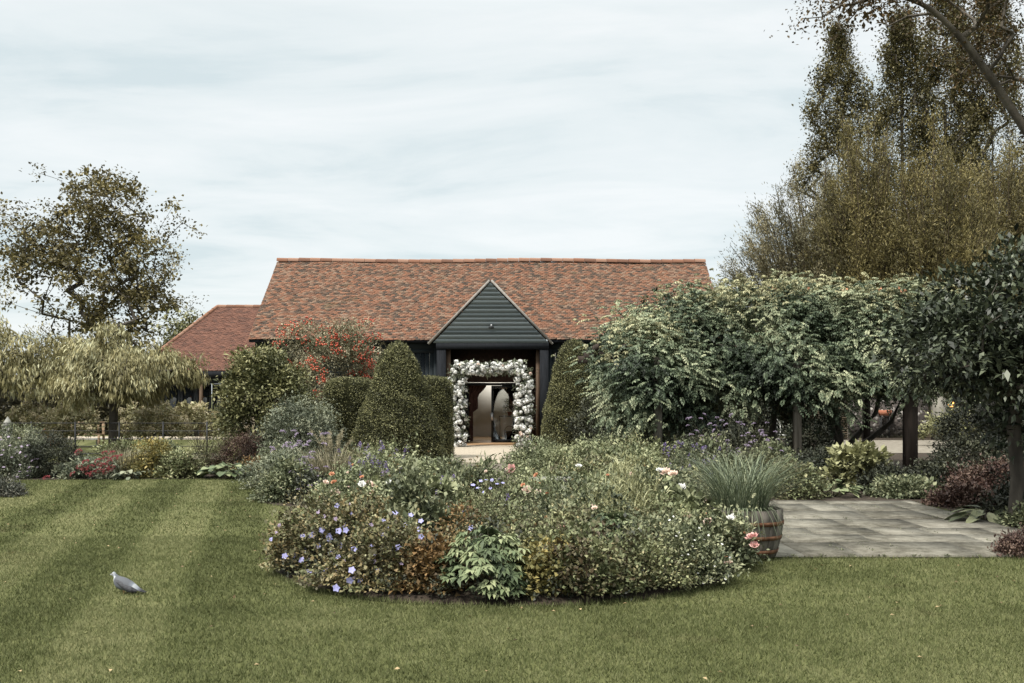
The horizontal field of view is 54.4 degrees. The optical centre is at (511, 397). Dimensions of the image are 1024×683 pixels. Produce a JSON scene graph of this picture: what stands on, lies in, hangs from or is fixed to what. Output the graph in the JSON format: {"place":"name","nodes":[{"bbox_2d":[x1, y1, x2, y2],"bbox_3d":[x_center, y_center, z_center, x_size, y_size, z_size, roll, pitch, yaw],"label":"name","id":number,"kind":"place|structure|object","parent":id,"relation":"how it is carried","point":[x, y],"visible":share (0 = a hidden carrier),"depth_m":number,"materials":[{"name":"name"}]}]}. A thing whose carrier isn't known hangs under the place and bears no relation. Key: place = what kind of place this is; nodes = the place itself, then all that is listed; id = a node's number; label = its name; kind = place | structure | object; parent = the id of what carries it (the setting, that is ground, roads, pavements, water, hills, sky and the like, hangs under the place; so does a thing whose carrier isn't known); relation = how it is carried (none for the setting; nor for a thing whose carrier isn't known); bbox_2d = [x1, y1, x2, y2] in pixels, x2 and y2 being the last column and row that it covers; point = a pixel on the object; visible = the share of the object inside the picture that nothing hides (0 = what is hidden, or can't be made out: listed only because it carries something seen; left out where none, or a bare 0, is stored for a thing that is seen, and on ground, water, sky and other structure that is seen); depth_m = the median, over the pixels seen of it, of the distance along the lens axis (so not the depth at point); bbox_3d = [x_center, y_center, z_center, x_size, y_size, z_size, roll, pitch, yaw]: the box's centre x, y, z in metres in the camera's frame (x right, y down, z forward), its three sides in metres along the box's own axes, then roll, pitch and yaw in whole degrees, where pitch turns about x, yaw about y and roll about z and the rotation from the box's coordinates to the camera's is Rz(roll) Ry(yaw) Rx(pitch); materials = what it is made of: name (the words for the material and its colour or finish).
{"place":"outdoors","nodes":[
{"label":"outdoors","id":0,"kind":"place"},
{"bbox_2d":[1,463,245,479],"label":"border soil","id":1,"kind":"structure","parent":0,"point":[185,477],"depth_m":19.70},
{"bbox_2d":[0,424,51,478],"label":"aster clump","id":2,"kind":"object","parent":1,"relation":"on","point":[11,458],"visible":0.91,"depth_m":19.79,"materials":[{"name":"purple plant"}]},
{"bbox_2d":[4,427,91,478],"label":"dark bush","id":3,"kind":"object","parent":1,"relation":"on","point":[61,453],"visible":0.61,"depth_m":20.07,"materials":[{"name":"green plant"}]},
{"bbox_2d":[43,448,128,479],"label":"red flower plant","id":4,"kind":"object","parent":1,"relation":"on","point":[83,467],"visible":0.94,"depth_m":19.62,"materials":[{"name":"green plant"}]},
{"bbox_2d":[119,434,184,478],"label":"bronze bush","id":5,"kind":"object","parent":1,"relation":"on","point":[145,463],"visible":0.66,"depth_m":20.01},
{"bbox_2d":[147,442,209,478],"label":"bronze bush","id":6,"kind":"object","parent":1,"relation":"on","point":[177,463],"visible":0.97,"depth_m":19.80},
{"bbox_2d":[200,428,266,471],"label":"heather bush","id":7,"kind":"object","parent":1,"relation":"on","point":[236,442],"visible":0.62,"depth_m":21.12,"materials":[{"name":"purple plant"}]},
{"bbox_2d":[202,341,327,467],"bbox_3d":[-5.650,0.181,23.232,3.016,3.037,2.949,0,0,0],"label":"evergreen shrub","id":8,"kind":"object","parent":1,"relation":"on","point":[273,369],"visible":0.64,"depth_m":22.62,"materials":[{"name":"plant"}]},
{"bbox_2d":[259,465,330,507],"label":"bed soil","id":9,"kind":"structure","parent":0,"point":[277,503],"depth_m":15.03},
{"bbox_2d":[231,438,319,488],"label":"bed bush","id":10,"kind":"object","parent":9,"relation":"on","point":[250,475],"visible":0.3,"depth_m":17.45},
{"bbox_2d":[246,451,322,502],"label":"bed bush","id":11,"kind":"object","parent":9,"relation":"on","point":[269,490],"visible":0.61,"depth_m":15.36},
{"bbox_2d":[251,384,353,476],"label":"grey shrub","id":12,"kind":"object","parent":9,"relation":"on","point":[306,413],"visible":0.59,"depth_m":20.45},
{"bbox_2d":[276,468,352,503],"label":"bed bush","id":13,"kind":"object","parent":9,"relation":"on","point":[309,478],"visible":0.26,"depth_m":15.01,"materials":[{"name":"green plant"}]},
{"bbox_2d":[301,428,365,476],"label":"ornamental grass","id":14,"kind":"object","parent":9,"relation":"on","point":[330,444],"depth_m":16.93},
{"bbox_2d":[323,442,446,499],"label":"bed bush","id":15,"kind":"object","parent":9,"relation":"on","point":[426,467],"visible":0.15,"depth_m":15.33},
{"bbox_2d":[349,339,447,463],"bbox_3d":[-2.741,0.118,23.987,2.465,3.094,2.460,0,0,0],"label":"yew topiary","id":16,"kind":"object","parent":9,"relation":"on","point":[397,400],"visible":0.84,"depth_m":23.40,"materials":[{"name":"plant"}]},
{"bbox_2d":[188,445,534,462],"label":"forecourt gravel","id":17,"kind":"structure","parent":0,"point":[467,452],"depth_m":29.71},
{"bbox_2d":[262,314,388,445],"bbox_3d":[-5.157,-0.354,28.279,3.386,4.052,4.028,0,0,37],"label":"berry bush","id":18,"kind":"object","parent":17,"relation":"on","point":[338,345],"visible":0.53,"depth_m":27.69,"materials":[{"name":"green plant"}]},
{"bbox_2d":[322,376,371,459],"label":"yew topiary","id":19,"kind":"object","parent":17,"relation":"on","point":[347,394],"visible":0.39,"depth_m":25.57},
{"bbox_2d":[423,375,454,457],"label":"yew topiary","id":20,"kind":"object","parent":17,"relation":"on","point":[440,391],"visible":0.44,"depth_m":26.07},
{"bbox_2d":[447,358,537,446],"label":"flower arch","id":21,"kind":"structure","parent":17,"relation":"on","point":[514,367],"depth_m":32.52,"materials":[{"name":"white plant"}]},
{"bbox_2d":[248,258,721,444],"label":"barn","id":22,"kind":"structure","parent":0,"point":[438,316],"depth_m":35.78,"materials":[{"name":"tile"}]},
{"bbox_2d":[387,342,436,375],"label":"wall","id":23,"kind":"structure","parent":22,"relation":"in","point":[426,353],"depth_m":34.32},
{"bbox_2d":[461,463,537,515],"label":"brick path","id":24,"kind":"structure","parent":0,"point":[498,464],"depth_m":22.71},
{"bbox_2d":[277,534,735,604],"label":"round bed soil","id":25,"kind":"structure","parent":0,"point":[423,595],"depth_m":7.85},
{"bbox_2d":[255,463,399,577],"bbox_3d":[-1.598,1.085,8.951,1.435,0.984,1.091,0,0,34],"label":"geranium","id":26,"kind":"object","parent":25,"relation":"on","point":[295,534],"visible":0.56,"depth_m":8.88,"materials":[{"name":"green plant"}]},
{"bbox_2d":[283,459,390,528],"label":"rose bush","id":27,"kind":"object","parent":25,"relation":"on","point":[326,485],"visible":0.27,"depth_m":11.49,"materials":[{"name":"green plant"}]},
{"bbox_2d":[288,484,472,594],"bbox_3d":[-1.075,1.134,8.287,1.183,0.884,1.354,0,0,43],"label":"geranium","id":28,"kind":"object","parent":25,"relation":"on","point":[369,545],"visible":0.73,"depth_m":8.10,"materials":[{"name":"green plant"}]},
{"bbox_2d":[300,485,472,558],"bbox_3d":[-1.240,1.215,9.604,1.788,0.759,1.235,0,0,0],"label":"geranium","id":29,"kind":"object","parent":25,"relation":"on","point":[370,506],"visible":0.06,"depth_m":9.58,"materials":[{"name":"green plant"}]},
{"bbox_2d":[360,458,475,524],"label":"perennial clump","id":30,"kind":"object","parent":25,"relation":"on","point":[444,486],"visible":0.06,"depth_m":10.62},
{"bbox_2d":[365,449,477,549],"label":"perennial clump","id":31,"kind":"object","parent":25,"relation":"on","point":[406,498],"visible":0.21,"depth_m":9.63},
{"bbox_2d":[386,524,487,596],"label":"rust plant","id":32,"kind":"object","parent":25,"relation":"on","point":[425,559],"visible":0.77,"depth_m":7.92,"materials":[{"name":"brown plant"}]},
{"bbox_2d":[435,498,488,543],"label":"rust plant","id":33,"kind":"object","parent":25,"relation":"on","point":[463,513],"visible":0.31,"depth_m":9.34,"materials":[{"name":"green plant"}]},
{"bbox_2d":[429,524,535,599],"bbox_3d":[-0.207,1.288,7.983,0.933,0.552,0.865,0,0,0],"label":"peony","id":34,"kind":"object","parent":25,"relation":"on","point":[492,554],"visible":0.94,"depth_m":7.78,"materials":[{"name":"plant"}]},
{"bbox_2d":[440,449,530,517],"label":"perennial clump","id":35,"kind":"object","parent":25,"relation":"on","point":[482,465],"visible":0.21,"depth_m":11.64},
{"bbox_2d":[447,463,541,528],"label":"perennial clump","id":36,"kind":"object","parent":25,"relation":"on","point":[488,499],"visible":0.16,"depth_m":10.31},
{"bbox_2d":[265,532,745,602],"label":"edge undergrowth","id":37,"kind":"object","parent":25,"relation":"on","point":[535,594],"visible":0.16,"depth_m":7.85,"materials":[{"name":"green plant"}]},
{"bbox_2d":[297,490,719,596],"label":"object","id":38,"kind":"object","parent":25,"relation":"on","point":[520,531],"visible":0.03,"depth_m":8.95,"materials":[{"name":"green plant"}]},
{"bbox_2d":[474,452,574,517],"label":"rose bush","id":39,"kind":"object","parent":25,"relation":"on","point":[509,469],"visible":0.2,"depth_m":11.61,"materials":[{"name":"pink plant"}]},
{"bbox_2d":[458,494,593,550],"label":"perennial clump","id":40,"kind":"object","parent":25,"relation":"on","point":[529,523],"visible":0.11,"depth_m":9.31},
{"bbox_2d":[488,534,585,599],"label":"yellowing plant","id":41,"kind":"object","parent":25,"relation":"on","point":[538,557],"visible":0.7,"depth_m":7.82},
{"bbox_2d":[511,493,623,569],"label":"perennial clump","id":42,"kind":"object","parent":25,"relation":"on","point":[552,522],"visible":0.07,"depth_m":8.65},
{"bbox_2d":[503,464,645,531],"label":"rose bush","id":43,"kind":"object","parent":25,"relation":"on","point":[603,488],"visible":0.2,"depth_m":9.67,"materials":[{"name":"green plant"}]},
{"bbox_2d":[523,446,649,519],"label":"perennial clump","id":44,"kind":"object","parent":25,"relation":"on","point":[568,485],"visible":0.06,"depth_m":10.71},
{"bbox_2d":[532,487,657,600],"bbox_3d":[0.638,1.150,8.023,1.131,0.843,0.980,0,0,0],"label":"sedum mound","id":45,"kind":"object","parent":25,"relation":"on","point":[606,573],"visible":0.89,"depth_m":7.83,"materials":[{"name":"plant"}]},
{"bbox_2d":[555,438,673,527],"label":"perennial clump","id":46,"kind":"object","parent":25,"relation":"on","point":[639,487],"visible":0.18,"depth_m":10.20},
{"bbox_2d":[607,513,706,590],"bbox_3d":[1.080,1.250,8.333,1.074,0.624,1.007,0,0,0],"label":"sedum mound","id":47,"kind":"object","parent":25,"relation":"on","point":[656,552],"visible":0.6,"depth_m":8.09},
{"bbox_2d":[588,475,725,546],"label":"perennial clump","id":48,"kind":"object","parent":25,"relation":"on","point":[652,505],"visible":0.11,"depth_m":9.44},
{"bbox_2d":[611,451,711,507],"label":"rose bush","id":49,"kind":"object","parent":25,"relation":"on","point":[669,473],"visible":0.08,"depth_m":11.14,"materials":[{"name":"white plant"}]},
{"bbox_2d":[627,476,731,542],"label":"perennial clump","id":50,"kind":"object","parent":25,"relation":"on","point":[680,491],"visible":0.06,"depth_m":10.12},
{"bbox_2d":[618,489,750,585],"bbox_3d":[1.415,1.191,8.639,1.142,0.808,1.219,0,0,-41],"label":"white flower plant","id":51,"kind":"object","parent":25,"relation":"on","point":[701,544],"visible":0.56,"depth_m":8.42,"materials":[{"name":"green plant"}]},
{"bbox_2d":[665,493,770,568],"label":"rose bush","id":52,"kind":"object","parent":25,"relation":"on","point":[729,530],"visible":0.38,"depth_m":9.16,"materials":[{"name":"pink plant"}]},
{"bbox_2d":[0,432,1023,682],"bbox_3d":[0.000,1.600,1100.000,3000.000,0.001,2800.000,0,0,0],"label":"lawn","id":53,"kind":"structure","parent":0,"point":[444,618],"depth_m":7.16,"materials":[{"name":"plant"}]},
{"bbox_2d":[0,398,60,436],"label":"hydrangea","id":54,"kind":"object","parent":53,"relation":"on","point":[36,416],"visible":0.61,"depth_m":28.75,"materials":[{"name":"green plant"}]},
{"bbox_2d":[0,312,97,408],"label":"weeping tree","id":55,"kind":"object","parent":53,"relation":"on","point":[19,362],"visible":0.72,"depth_m":27.33,"materials":[{"name":"green plant"}]},
{"bbox_2d":[42,401,103,451],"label":"hydrangea","id":56,"kind":"object","parent":53,"relation":"on","point":[63,422],"visible":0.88,"depth_m":28.08,"materials":[{"name":"green plant"}]},
{"bbox_2d":[0,365,145,434],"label":"boundary hedge","id":57,"kind":"object","parent":53,"relation":"on","point":[6,404],"visible":0.04,"depth_m":42.99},
{"bbox_2d":[0,161,208,353],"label":"field maple","id":58,"kind":"object","parent":53,"relation":"on","point":[132,298],"visible":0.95,"depth_m":58.83,"materials":[{"name":"green plant"}]},
{"bbox_2d":[33,318,216,457],"bbox_3d":[-10.184,-0.259,26.238,4.419,3.718,3.430,0,0,0],"label":"weeping tree","id":59,"kind":"object","parent":53,"relation":"on","point":[113,371],"visible":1,"depth_m":25.59,"materials":[{"name":"green plant"}]},
{"bbox_2d":[125,400,189,444],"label":"hydrangea","id":60,"kind":"object","parent":53,"relation":"on","point":[150,427],"visible":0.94,"depth_m":27.30,"materials":[{"name":"green plant"}]},
{"bbox_2d":[140,303,202,345],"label":"ash tree","id":61,"kind":"object","parent":53,"relation":"on","point":[181,326],"visible":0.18,"depth_m":55.16,"materials":[{"name":"green plant"}]},
{"bbox_2d":[172,400,225,452],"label":"hydrangea","id":62,"kind":"object","parent":53,"relation":"on","point":[195,412],"visible":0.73,"depth_m":28.26,"materials":[{"name":"green plant"}]},
{"bbox_2d":[147,305,259,436],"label":"annex building","id":63,"kind":"structure","parent":53,"relation":"on","point":[217,331],"depth_m":42.78,"materials":[{"name":"ceramic"}]},
{"bbox_2d":[540,338,604,449],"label":"yew topiary","id":64,"kind":"object","parent":53,"relation":"on","point":[564,391],"visible":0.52,"depth_m":27.45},
{"bbox_2d":[712,150,864,399],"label":"willow tree","id":65,"kind":"object","parent":53,"relation":"on","point":[765,255],"visible":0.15,"depth_m":42.30,"materials":[{"name":"plant"}]},
{"bbox_2d":[777,14,896,265],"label":"poplar tree","id":66,"kind":"object","parent":53,"relation":"on","point":[841,98],"visible":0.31,"depth_m":55.59,"materials":[{"name":"green plant"}]},
{"bbox_2d":[791,104,933,397],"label":"willow tree","id":67,"kind":"object","parent":53,"relation":"on","point":[856,226],"visible":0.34,"depth_m":40.28,"materials":[{"name":"plant"}]},
{"bbox_2d":[855,4,953,232],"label":"poplar tree","id":68,"kind":"object","parent":53,"relation":"on","point":[889,107],"visible":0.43,"depth_m":57.37,"materials":[{"name":"green plant"}]},
{"bbox_2d":[821,396,993,437],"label":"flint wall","id":69,"kind":"structure","parent":53,"relation":"on","point":[896,428],"depth_m":40.00,"materials":[{"name":"stone"}]},
{"bbox_2d":[862,104,1021,437],"bbox_3d":[17.039,-5.085,40.210,7.638,13.415,6.092,0,0,0],"label":"willow tree","id":70,"kind":"object","parent":53,"relation":"on","point":[942,239],"visible":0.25,"depth_m":39.13,"materials":[{"name":"plant"}]},
{"bbox_2d":[892,0,1003,210],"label":"poplar tree","id":71,"kind":"object","parent":53,"relation":"on","point":[950,90],"visible":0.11,"depth_m":59.24,"materials":[{"name":"green plant"}]},
{"bbox_2d":[932,0,1023,235],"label":"poplar tree","id":72,"kind":"object","parent":53,"relation":"on","point":[966,114],"visible":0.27,"depth_m":56.40,"materials":[{"name":"green plant"}]},
{"bbox_2d":[957,129,1023,289],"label":"willow tree","id":73,"kind":"object","parent":53,"relation":"on","point":[1013,215],"visible":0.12,"depth_m":41.41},
{"bbox_2d":[0,0,1023,361],"label":"sky","id":74,"kind":"structure","parent":0,"point":[362,129],"materials":[{"name":"white"}]},
{"bbox_2d":[497,432,560,475],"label":"bed bush","id":75,"kind":"object","parent":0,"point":[518,450],"visible":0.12,"depth_m":20.39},
{"bbox_2d":[633,438,1023,462],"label":"shaded earth","id":76,"kind":"structure","parent":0,"point":[895,457],"depth_m":27.61,"materials":[{"name":"soil"}]},
{"bbox_2d":[563,391,642,447],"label":"shade shrub","id":77,"kind":"object","parent":76,"relation":"on","point":[572,428],"visible":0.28,"depth_m":26.29,"materials":[{"name":"green plant"}]},
{"bbox_2d":[717,396,785,450],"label":"shade shrub","id":78,"kind":"object","parent":76,"relation":"on","point":[766,426],"visible":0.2,"depth_m":27.25,"materials":[{"name":"green plant"}]},
{"bbox_2d":[776,415,846,459],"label":"shade shrub","id":79,"kind":"object","parent":76,"relation":"on","point":[825,437],"visible":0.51,"depth_m":25.78,"materials":[{"name":"green plant"}]},
{"bbox_2d":[926,397,1022,460],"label":"shade shrub","id":80,"kind":"object","parent":76,"relation":"on","point":[948,425],"visible":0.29,"depth_m":25.32,"materials":[{"name":"green plant"}]},
{"bbox_2d":[705,462,1021,527],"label":"bed soil","id":81,"kind":"structure","parent":0,"point":[849,496],"depth_m":15.62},
{"bbox_2d":[503,432,602,484],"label":"bed bush","id":82,"kind":"object","parent":81,"relation":"on","point":[545,456],"visible":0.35,"depth_m":18.41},
{"bbox_2d":[529,443,638,500],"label":"bed bush","id":83,"kind":"object","parent":81,"relation":"on","point":[568,462],"visible":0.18,"depth_m":15.72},
{"bbox_2d":[569,427,667,487],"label":"bed bush","id":84,"kind":"object","parent":81,"relation":"on","point":[639,453],"visible":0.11,"depth_m":16.17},
{"bbox_2d":[596,428,683,469],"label":"bed bush","id":85,"kind":"object","parent":81,"relation":"on","point":[652,447],"visible":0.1,"depth_m":17.95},
{"bbox_2d":[551,268,774,457],"bbox_3d":[3.503,-0.595,22.002,4.695,4.399,4.319,0,0,-32],"label":"wisteria","id":86,"kind":"object","parent":81,"relation":"on","point":[628,386],"visible":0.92,"depth_m":21.00,"materials":[{"name":"green plant"}]},
{"bbox_2d":[662,426,759,491],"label":"bed bush","id":87,"kind":"object","parent":81,"relation":"on","point":[715,448],"visible":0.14,"depth_m":16.51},
{"bbox_2d":[705,409,772,474],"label":"bed bush","id":88,"kind":"object","parent":81,"relation":"on","point":[734,432],"visible":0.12,"depth_m":19.51,"materials":[{"name":"green plant"}]},
{"bbox_2d":[578,344,917,471],"bbox_3d":[5.650,0.230,22.613,8.100,2.740,3.975,0,0,0],"label":"pergola","id":89,"kind":"object","parent":81,"relation":"on","point":[910,430],"visible":0.21,"depth_m":20.81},
{"bbox_2d":[730,436,812,489],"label":"border bush","id":90,"kind":"object","parent":81,"relation":"on","point":[775,445],"visible":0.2,"depth_m":17.43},
{"bbox_2d":[678,267,912,447],"bbox_3d":[6.125,-0.675,22.419,5.332,4.569,5.130,0,0,0],"label":"wisteria","id":91,"kind":"object","parent":81,"relation":"on","point":[802,308],"visible":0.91,"depth_m":20.90,"materials":[{"name":"green plant"}]},
{"bbox_2d":[756,448,837,499],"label":"plant","id":92,"kind":"object","parent":81,"relation":"on","point":[810,473],"visible":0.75,"depth_m":15.81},
{"bbox_2d":[785,441,857,485],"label":"border bush","id":93,"kind":"object","parent":81,"relation":"on","point":[820,461],"visible":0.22,"depth_m":18.22,"materials":[{"name":"green plant"}]},
{"bbox_2d":[817,438,893,489],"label":"yellow shrub","id":94,"kind":"object","parent":81,"relation":"on","point":[858,457],"visible":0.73,"depth_m":17.40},
{"bbox_2d":[768,272,985,447],"bbox_3d":[8.184,-0.575,22.118,5.280,4.365,4.995,0,0,0],"label":"wisteria","id":95,"kind":"object","parent":81,"relation":"on","point":[906,292],"visible":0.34,"depth_m":21.02,"materials":[{"name":"green plant"}]},
{"bbox_2d":[847,459,918,490],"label":"border bush","id":96,"kind":"object","parent":81,"relation":"on","point":[867,479],"visible":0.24,"depth_m":16.92,"materials":[{"name":"green plant"}]},
{"bbox_2d":[764,0,1023,162],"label":"overhanging tree","id":97,"kind":"object","parent":81,"relation":"on","point":[992,80],"visible":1,"depth_m":19.95,"materials":[{"name":"green plant"}]},
{"bbox_2d":[861,470,947,498],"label":"border bush","id":98,"kind":"object","parent":81,"relation":"on","point":[906,486],"visible":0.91,"depth_m":15.93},
{"bbox_2d":[860,222,1023,515],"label":"broadleaf evergreen","id":99,"kind":"object","parent":81,"relation":"on","point":[991,370],"visible":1,"depth_m":12.31,"materials":[{"name":"green plant"}]},
{"bbox_2d":[899,453,987,486],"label":"border bush","id":100,"kind":"object","parent":81,"relation":"on","point":[935,467],"visible":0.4,"depth_m":17.33,"materials":[{"name":"green plant"}]},
{"bbox_2d":[920,479,998,507],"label":"border bush","id":101,"kind":"object","parent":81,"relation":"on","point":[959,495],"visible":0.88,"depth_m":14.55,"materials":[{"name":"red plant"}]},
{"bbox_2d":[910,432,1023,478],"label":"border bush","id":102,"kind":"object","parent":81,"relation":"on","point":[964,444],"visible":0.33,"depth_m":19.52,"materials":[{"name":"green plant"}]},
{"bbox_2d":[940,450,1009,494],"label":"border bush","id":103,"kind":"object","parent":81,"relation":"on","point":[1002,465],"visible":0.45,"depth_m":15.98,"materials":[{"name":"red plant"}]},
{"bbox_2d":[970,471,1010,514],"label":"border bush","id":104,"kind":"object","parent":81,"relation":"on","point":[1003,491],"visible":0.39,"depth_m":13.85,"materials":[{"name":"green plant"}]},
{"bbox_2d":[987,522,1023,558],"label":"corner plant","id":105,"kind":"object","parent":81,"relation":"on","point":[1011,543],"visible":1,"depth_m":10.07,"materials":[{"name":"red plant"}]},
{"bbox_2d":[824,440,963,452],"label":"yard gravel","id":106,"kind":"structure","parent":0,"point":[894,446],"depth_m":33.30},
{"label":"patio bed","id":107,"kind":"structure","parent":0,"visible":0},
{"bbox_2d":[769,500,1023,557],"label":"stone patio","id":108,"kind":"structure","parent":107,"relation":"on","point":[835,528],"depth_m":11.72,"materials":[{"name":"stone"}]},
{"bbox_2d":[712,505,783,558],"bbox_3d":[2.360,1.333,9.980,0.712,0.474,0.712,0,0,0],"label":"barrel planter","id":109,"kind":"object","parent":108,"relation":"on","point":[771,541],"visible":0.35,"depth_m":9.69,"materials":[{"name":"wood"}]},
{"bbox_2d":[643,447,839,539],"bbox_3d":[2.323,0.944,9.998,2.099,0.833,2.089,0,0,0],"label":"strap leaf plant","id":110,"kind":"object","parent":109,"relation":"in","point":[734,493],"visible":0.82,"depth_m":9.84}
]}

